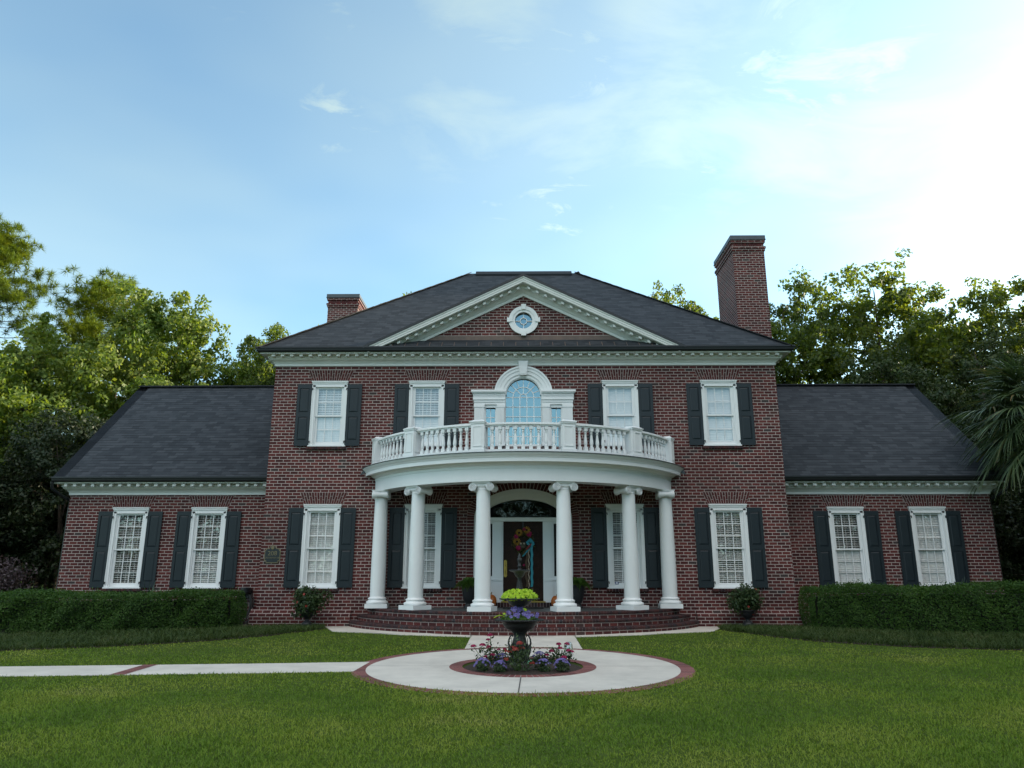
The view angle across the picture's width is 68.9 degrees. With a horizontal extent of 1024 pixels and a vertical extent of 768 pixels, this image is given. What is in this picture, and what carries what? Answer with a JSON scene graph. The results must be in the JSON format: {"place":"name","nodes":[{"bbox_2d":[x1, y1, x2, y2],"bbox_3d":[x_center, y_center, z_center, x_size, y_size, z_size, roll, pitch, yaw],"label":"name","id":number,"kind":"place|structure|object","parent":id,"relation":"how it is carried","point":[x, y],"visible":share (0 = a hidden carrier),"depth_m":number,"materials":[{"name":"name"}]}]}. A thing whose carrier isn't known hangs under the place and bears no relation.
{"place":"outdoors","nodes":[
{"label":"outdoors","id":0,"kind":"place"},
{"bbox_2d":[0,622,325,650],"bbox_3d":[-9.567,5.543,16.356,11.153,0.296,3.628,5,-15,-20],"label":"border grass","id":1,"kind":"structure","parent":0,"point":[41,640],"depth_m":16.41,"materials":[{"name":"green plant"}]},
{"bbox_2d":[0,586,247,633],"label":"hedge","id":2,"kind":"object","parent":1,"relation":"on","point":[56,610],"visible":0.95,"depth_m":17.84,"materials":[{"name":"green plant"}]},
{"bbox_2d":[141,581,162,600],"bbox_3d":[-9.925,5.719,20.178,1.200,0.799,1.315,7,-16,-27],"label":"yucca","id":3,"kind":"object","parent":1,"relation":"on","point":[152,588],"visible":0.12,"depth_m":20.04,"materials":[{"name":"green plant"}]},
{"bbox_2d":[289,585,333,625],"bbox_3d":[-5.205,5.743,19.400,1.166,1.068,0.923,0,-14,1],"label":"potted plant","id":4,"kind":"object","parent":1,"relation":"on","point":[308,601],"visible":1,"depth_m":19.29,"materials":[{"name":"green plant"}]},
{"bbox_2d":[0,662,368,676],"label":"side path","id":5,"kind":"structure","parent":0,"point":[88,670],"depth_m":11.98,"materials":[{"name":"concrete"}]},
{"bbox_2d":[110,664,156,674],"bbox_3d":[-6.057,4.578,11.973,0.220,0.023,1.141,0,-14,0],"label":"path border","id":6,"kind":"object","parent":5,"relation":"on","point":[130,670],"visible":1,"depth_m":11.95,"materials":[{"name":"brick"}]},
{"bbox_2d":[490,592,496,605],"bbox_3d":[-0.565,5.703,19.707,0.314,0.404,0.330,0,-14,1],"label":"pumpkin","id":7,"kind":"object","parent":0,"point":[493,599],"visible":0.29,"depth_m":19.61,"materials":[{"name":"orange plant"}]},
{"bbox_2d":[0,586,1023,767],"bbox_3d":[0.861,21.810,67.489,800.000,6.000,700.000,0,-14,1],"label":"ground","id":8,"kind":"structure","parent":0,"point":[607,639],"depth_m":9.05,"materials":[{"name":"green plant"}]},
{"bbox_2d":[0,412,31,484],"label":"tree","id":9,"kind":"object","parent":8,"relation":"on","point":[2,450],"visible":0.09,"depth_m":29.57,"materials":[{"name":"green plant"}]},
{"bbox_2d":[0,459,33,582],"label":"tree","id":10,"kind":"object","parent":8,"relation":"on","point":[7,484],"visible":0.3,"depth_m":26.61,"materials":[{"name":"green plant"}]},
{"bbox_2d":[2,500,32,578],"bbox_3d":[-23.169,5.455,29.791,7.575,7.165,8.177,9,-17,-33],"label":"tree","id":11,"kind":"object","parent":8,"relation":"on","point":[21,539],"visible":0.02,"depth_m":29.86,"materials":[{"name":"green plant"}]},
{"bbox_2d":[0,555,37,601],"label":"shrub","id":12,"kind":"object","parent":8,"relation":"on","point":[6,578],"visible":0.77,"depth_m":22.61,"materials":[{"name":"purple plant"}]},
{"bbox_2d":[0,213,70,428],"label":"pine tree","id":13,"kind":"object","parent":8,"relation":"on","point":[12,252],"visible":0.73,"depth_m":37.85,"materials":[{"name":"green plant"}]},
{"bbox_2d":[0,419,107,588],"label":"tree","id":14,"kind":"object","parent":8,"relation":"on","point":[51,523],"visible":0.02,"depth_m":28.57,"materials":[{"name":"green plant"}]},
{"bbox_2d":[0,398,108,601],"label":"tree","id":15,"kind":"object","parent":8,"relation":"on","point":[39,458],"visible":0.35,"depth_m":26.95,"materials":[{"name":"green plant"}]},
{"bbox_2d":[0,311,129,601],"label":"tree","id":16,"kind":"object","parent":8,"relation":"on","point":[23,386],"visible":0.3,"depth_m":33.02,"materials":[{"name":"green plant"}]},
{"bbox_2d":[29,264,174,433],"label":"tree","id":17,"kind":"object","parent":8,"relation":"on","point":[93,320],"visible":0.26,"depth_m":41.13,"materials":[{"name":"green plant"}]},
{"bbox_2d":[46,277,250,440],"bbox_3d":[-17.359,2.726,36.689,10.636,15.719,9.942,10,-18,-34],"label":"tree","id":18,"kind":"object","parent":8,"relation":"on","point":[188,365],"visible":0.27,"depth_m":35.96,"materials":[{"name":"green plant"}]},
{"bbox_2d":[109,374,208,418],"bbox_3d":[-15.579,4.411,32.276,6.937,10.252,6.484,4,-15,-15],"label":"tree","id":19,"kind":"object","parent":8,"relation":"on","point":[152,381],"visible":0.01,"depth_m":31.46,"materials":[{"name":"green plant"}]},
{"bbox_2d":[220,322,290,384],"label":"tree","id":20,"kind":"object","parent":8,"relation":"on","point":[275,332],"visible":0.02,"depth_m":43.75,"materials":[{"name":"green plant"}]},
{"bbox_2d":[241,336,275,384],"bbox_3d":[-11.930,4.129,38.159,8.797,13.730,7.426,-11,-18,36],"label":"tree","id":21,"kind":"object","parent":8,"relation":"on","point":[266,368],"visible":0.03,"depth_m":37.52,"materials":[{"name":"green plant"}]},
{"bbox_2d":[449,657,595,676],"bbox_3d":[0.177,4.694,12.338,2.426,0.109,2.426,0,-14,1],"label":"path border","id":22,"kind":"object","parent":8,"relation":"on","point":[587,667],"visible":0.55,"depth_m":11.72,"materials":[{"name":"brick"}]},
{"bbox_2d":[464,660,581,674],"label":"flower bed soil","id":23,"kind":"structure","parent":8,"relation":"on","point":[511,671],"depth_m":11.72,"materials":[{"name":"brown soil"}]},
{"bbox_2d":[474,658,490,671],"bbox_3d":[-0.468,4.414,11.746,0.286,0.201,0.264,0,-14,1],"label":"aster","id":24,"kind":"object","parent":23,"relation":"on","point":[483,666],"visible":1,"depth_m":11.70,"materials":[{"name":"purple plant"}]},
{"bbox_2d":[469,633,508,663],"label":"pentas","id":25,"kind":"object","parent":23,"relation":"on","point":[490,657],"visible":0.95,"depth_m":12.44,"materials":[{"name":"pink plant"}]},
{"bbox_2d":[492,660,506,671],"bbox_3d":[-0.190,4.388,11.604,0.253,0.180,0.240,0,-14,1],"label":"aster","id":26,"kind":"object","parent":23,"relation":"on","point":[501,667],"visible":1,"depth_m":11.57,"materials":[{"name":"purple plant"}]},
{"bbox_2d":[496,653,508,663],"bbox_3d":[-0.158,4.579,12.434,0.267,0.188,0.270,-8,-16,28],"label":"aster","id":27,"kind":"object","parent":23,"relation":"on","point":[502,654],"visible":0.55,"depth_m":12.39,"materials":[{"name":"purple plant"}]},
{"bbox_2d":[495,553,543,664],"bbox_3d":[0.127,3.802,12.527,0.832,1.870,0.828,0,-14,1],"label":"fountain","id":28,"kind":"object","parent":23,"relation":"on","point":[521,628],"visible":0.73,"depth_m":12.34,"materials":[{"name":"metal"}]},
{"bbox_2d":[494,606,538,619],"bbox_3d":[0.130,3.845,12.518,0.712,0.251,0.635,-5,-15,18],"label":"petunia","id":29,"kind":"object","parent":28,"relation":"in","point":[516,616],"visible":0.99,"depth_m":12.34,"materials":[{"name":"purple plant"}]},
{"bbox_2d":[501,588,537,600],"bbox_3d":[0.127,3.552,12.595,0.646,0.218,0.633,0,-14,1],"label":"creeping plant","id":30,"kind":"object","parent":28,"relation":"in","point":[513,594],"visible":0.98,"depth_m":12.41,"materials":[{"name":"green plant"}]},
{"bbox_2d":[499,630,540,670],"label":"pentas","id":31,"kind":"object","parent":23,"relation":"on","point":[517,667],"visible":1,"depth_m":11.64,"materials":[{"name":"green plant"}]},
{"bbox_2d":[532,651,547,661],"bbox_3d":[0.462,4.613,12.598,0.281,0.201,0.262,0,-14,1],"label":"aster","id":32,"kind":"object","parent":23,"relation":"on","point":[538,654],"visible":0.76,"depth_m":12.56,"materials":[{"name":"purple plant"}]},
{"bbox_2d":[535,658,551,671],"bbox_3d":[0.497,4.391,11.651,0.265,0.200,0.252,0,-14,1],"label":"aster","id":33,"kind":"object","parent":23,"relation":"on","point":[543,666],"visible":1,"depth_m":11.61,"materials":[{"name":"purple plant"}]},
{"bbox_2d":[539,642,576,662],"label":"pentas","id":34,"kind":"object","parent":23,"relation":"on","point":[554,656],"visible":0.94,"depth_m":12.53,"materials":[{"name":"pink plant"}]},
{"bbox_2d":[553,658,570,670],"bbox_3d":[0.784,4.403,11.711,0.274,0.198,0.270,0,-14,1],"label":"aster","id":35,"kind":"object","parent":23,"relation":"on","point":[560,666],"visible":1,"depth_m":11.66,"materials":[{"name":"purple plant"}]},
{"bbox_2d":[351,647,695,696],"bbox_3d":[0.177,4.702,12.336,5.570,0.171,5.570,0,-14,1],"label":"path border","id":36,"kind":"object","parent":8,"relation":"on","point":[686,670],"visible":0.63,"depth_m":11.37,"materials":[{"name":"brick"}]},
{"bbox_2d":[50,235,1009,635],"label":"brick house","id":37,"kind":"structure","parent":8,"relation":"on","point":[406,463],"depth_m":21.25,"materials":[{"name":"red brick"}]},
{"bbox_2d":[101,507,149,591],"bbox_3d":[-11.018,4.736,21.394,1.123,2.348,0.235,0,-14,1],"label":"window","id":38,"kind":"structure","parent":37,"relation":"in","point":[118,512],"depth_m":21.40,"materials":[{"name":"white paint"}]},
{"bbox_2d":[183,507,228,591],"bbox_3d":[-8.738,4.730,21.371,1.123,2.348,0.235,0,-14,1],"label":"window","id":39,"kind":"structure","parent":37,"relation":"in","point":[189,581],"depth_m":21.37,"materials":[{"name":"white paint"}]},
{"bbox_2d":[237,587,253,623],"bbox_3d":[-7.460,6.252,20.771,0.499,1.136,0.310,0,-14,1],"label":"garden hose","id":40,"kind":"object","parent":37,"relation":"hanging from","point":[248,591],"visible":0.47,"depth_m":20.78,"materials":[{"name":"black rubber"}]},
{"bbox_2d":[264,545,280,562],"bbox_3d":[-6.530,4.638,20.336,0.436,0.475,0.039,0,-14,1],"label":"address sign","id":41,"kind":"object","parent":37,"relation":"attached to","point":[272,553],"visible":1,"depth_m":20.32,"materials":[{"name":"grey metal"}]},
{"bbox_2d":[296,504,341,591],"bbox_3d":[-5.230,4.479,20.416,1.123,2.328,0.235,0,-14,1],"label":"window","id":42,"kind":"structure","parent":37,"relation":"in","point":[319,554],"depth_m":20.45,"materials":[{"name":"white paint"}]},
{"bbox_2d":[306,381,348,449],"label":"window","id":43,"kind":"structure","parent":37,"relation":"in","point":[325,433],"depth_m":21.34,"materials":[{"name":"white paint"}]},
{"bbox_2d":[400,504,442,591],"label":"window","id":44,"kind":"structure","parent":37,"relation":"in","point":[431,554],"depth_m":20.37,"materials":[{"name":"white paint"}]},
{"bbox_2d":[408,381,445,449],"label":"window","id":45,"kind":"structure","parent":37,"relation":"in","point":[422,419],"depth_m":21.38,"materials":[{"name":"white paint"}]},
{"bbox_2d":[450,577,473,607],"bbox_3d":[-1.100,5.484,19.632,0.940,0.792,0.973,10,-18,-35],"label":"potted fern","id":46,"kind":"object","parent":37,"relation":"on","point":[466,584],"visible":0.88,"depth_m":19.48,"materials":[{"name":"green plant"}]},
{"bbox_2d":[511,526,534,589],"bbox_3d":[0.305,4.709,20.374,0.689,1.875,0.248,0,-14,1],"label":"wreath","id":47,"kind":"object","parent":37,"relation":"attached to","point":[522,548],"visible":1,"depth_m":20.38,"materials":[{"name":"multicoloured plant"}]},
{"bbox_2d":[507,304,539,335],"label":"oculus window","id":48,"kind":"structure","parent":37,"relation":"in","point":[523,309],"depth_m":21.90,"materials":[{"name":"white paint"}]},
{"bbox_2d":[471,361,575,445],"bbox_3d":[0.325,0.556,21.288,2.980,2.465,0.287,0,-14,1],"label":"arched window","id":49,"kind":"structure","parent":37,"relation":"in","point":[551,398],"depth_m":21.27,"materials":[{"name":"white paint"}]},
{"bbox_2d":[501,522,545,602],"bbox_3d":[0.304,4.850,20.388,1.200,2.150,0.170,0,-14,1],"label":"door","id":50,"kind":"structure","parent":37,"relation":"in","point":[510,555],"depth_m":20.41,"materials":[{"name":"brown wood"}]},
{"bbox_2d":[503,607,543,608],"bbox_3d":[0.298,5.850,19.505,1.040,0.018,0.640,0,-14,1],"label":"doormat","id":51,"kind":"object","parent":37,"relation":"on","point":[525,607],"visible":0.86,"depth_m":19.44,"materials":[{"name":"grey fabric"}]},
{"bbox_2d":[551,594,556,605],"bbox_3d":[1.175,5.713,19.686,0.285,0.374,0.300,0,-14,1],"label":"pumpkin","id":52,"kind":"object","parent":37,"relation":"on","point":[554,598],"visible":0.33,"depth_m":19.61,"materials":[{"name":"orange plant"}]},
{"bbox_2d":[573,577,592,607],"bbox_3d":[1.704,5.488,19.657,0.923,0.795,1.078,0,-14,1],"label":"potted fern","id":53,"kind":"object","parent":37,"relation":"on","point":[579,584],"visible":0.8,"depth_m":19.46,"materials":[{"name":"green plant"}]},
{"bbox_2d":[601,380,638,448],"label":"window","id":54,"kind":"structure","parent":37,"relation":"in","point":[620,397],"depth_m":21.35,"materials":[{"name":"white glass"}]},
{"bbox_2d":[605,504,648,591],"bbox_3d":[3.099,4.457,20.332,1.123,2.328,0.235,0,-14,1],"label":"window","id":55,"kind":"structure","parent":37,"relation":"in","point":[610,508],"depth_m":20.32,"materials":[{"name":"white paint"}]},
{"bbox_2d":[699,380,742,448],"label":"window","id":56,"kind":"structure","parent":37,"relation":"in","point":[719,397],"depth_m":21.24,"materials":[{"name":"white glass"}]},
{"bbox_2d":[708,504,753,591],"bbox_3d":[5.929,4.450,20.303,1.123,2.328,0.235,0,-14,1],"label":"window","id":57,"kind":"structure","parent":37,"relation":"in","point":[741,509],"depth_m":20.32,"materials":[{"name":"white paint"}]},
{"bbox_2d":[826,507,871,591],"bbox_3d":[9.554,4.682,21.185,1.123,2.348,0.235,0,-14,1],"label":"window","id":58,"kind":"structure","parent":37,"relation":"in","point":[852,564],"depth_m":21.19,"materials":[{"name":"white paint"}]},
{"bbox_2d":[907,507,957,591],"bbox_3d":[11.884,4.676,21.162,1.123,2.348,0.235,0,-14,1],"label":"window","id":59,"kind":"structure","parent":37,"relation":"in","point":[934,562],"depth_m":21.20,"materials":[{"name":"white paint"}]},
{"bbox_2d":[651,279,705,313],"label":"tree","id":60,"kind":"object","parent":8,"relation":"on","point":[691,306],"visible":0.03,"depth_m":41.49,"materials":[{"name":"green plant"}]},
{"bbox_2d":[703,313,796,383],"bbox_3d":[12.313,3.392,39.081,7.462,15.622,6.974,-4,-15,16],"label":"tree","id":61,"kind":"object","parent":8,"relation":"on","point":[788,380],"visible":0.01,"depth_m":38.42,"materials":[{"name":"green plant"}]},
{"bbox_2d":[769,264,868,383],"bbox_3d":[15.062,2.355,38.457,8.814,17.316,10.442,-12,-19,40],"label":"tree","id":62,"kind":"object","parent":8,"relation":"on","point":[801,336],"visible":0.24,"depth_m":38.41,"materials":[{"name":"green plant"}]},
{"bbox_2d":[788,248,989,395],"bbox_3d":[19.831,2.005,40.316,10.363,18.915,11.465,-7,-16,27],"label":"tree","id":63,"kind":"object","parent":8,"relation":"on","point":[896,304],"visible":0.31,"depth_m":39.16,"materials":[{"name":"green plant"}]},
{"bbox_2d":[815,331,989,447],"bbox_3d":[16.588,3.657,33.012,8.456,12.077,8.450,3,-15,-11],"label":"tree","id":64,"kind":"object","parent":8,"relation":"on","point":[947,392],"visible":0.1,"depth_m":32.97,"materials":[{"name":"green plant"}]},
{"bbox_2d":[875,314,1023,577],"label":"tree","id":65,"kind":"object","parent":8,"relation":"on","point":[968,374],"visible":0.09,"depth_m":34.36,"materials":[{"name":"green plant"}]},
{"bbox_2d":[887,278,1023,417],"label":"tree","id":66,"kind":"object","parent":8,"relation":"on","point":[977,307],"visible":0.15,"depth_m":40.72,"materials":[{"name":"green plant"}]},
{"bbox_2d":[939,274,1023,412],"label":"tree","id":67,"kind":"object","parent":8,"relation":"on","point":[1016,288],"visible":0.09,"depth_m":42.71,"materials":[{"name":"green plant"}]},
{"bbox_2d":[953,409,1023,593],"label":"tree","id":68,"kind":"object","parent":8,"relation":"on","point":[1013,535],"visible":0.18,"depth_m":24.75,"materials":[{"name":"green plant"}]},
{"bbox_2d":[954,368,1023,580],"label":"tree","id":69,"kind":"object","parent":8,"relation":"on","point":[976,395],"visible":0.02,"depth_m":30.65,"materials":[{"name":"green plant"}]},
{"bbox_2d":[0,0,1023,413],"label":"sky","id":70,"kind":"structure","parent":0,"point":[265,160],"materials":[{"name":"blue"}]},
{"bbox_2d":[326,626,719,636],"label":"pavement","id":71,"kind":"structure","parent":0,"point":[349,629],"depth_m":17.53,"materials":[{"name":"concrete"}]},
{"bbox_2d":[366,648,680,692],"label":"circular path","id":72,"kind":"structure","parent":0,"point":[433,670],"depth_m":11.35,"materials":[{"name":"concrete"}]},
{"bbox_2d":[465,636,581,648],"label":"front path","id":73,"kind":"structure","parent":0,"point":[540,641],"depth_m":15.93,"materials":[{"name":"concrete"}]},
{"bbox_2d":[716,622,1023,650],"bbox_3d":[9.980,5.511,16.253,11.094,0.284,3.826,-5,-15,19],"label":"border grass","id":74,"kind":"structure","parent":0,"point":[994,639],"depth_m":16.29,"materials":[{"name":"green plant"}]},
{"bbox_2d":[725,583,764,626],"bbox_3d":[6.054,5.722,19.377,0.920,1.096,1.068,-9,-17,32],"label":"potted plant","id":75,"kind":"object","parent":74,"relation":"on","point":[744,601],"visible":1,"depth_m":19.18,"materials":[{"name":"green plant"}]},
{"bbox_2d":[798,578,1023,633],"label":"hedge","id":76,"kind":"object","parent":74,"relation":"on","point":[968,609],"visible":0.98,"depth_m":17.79,"materials":[{"name":"green plant"}]},
{"bbox_2d":[934,353,1023,510],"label":"palm tree","id":77,"kind":"object","parent":74,"relation":"on","point":[1009,430],"visible":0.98,"depth_m":20.88,"materials":[{"name":"green plant"}]}
]}

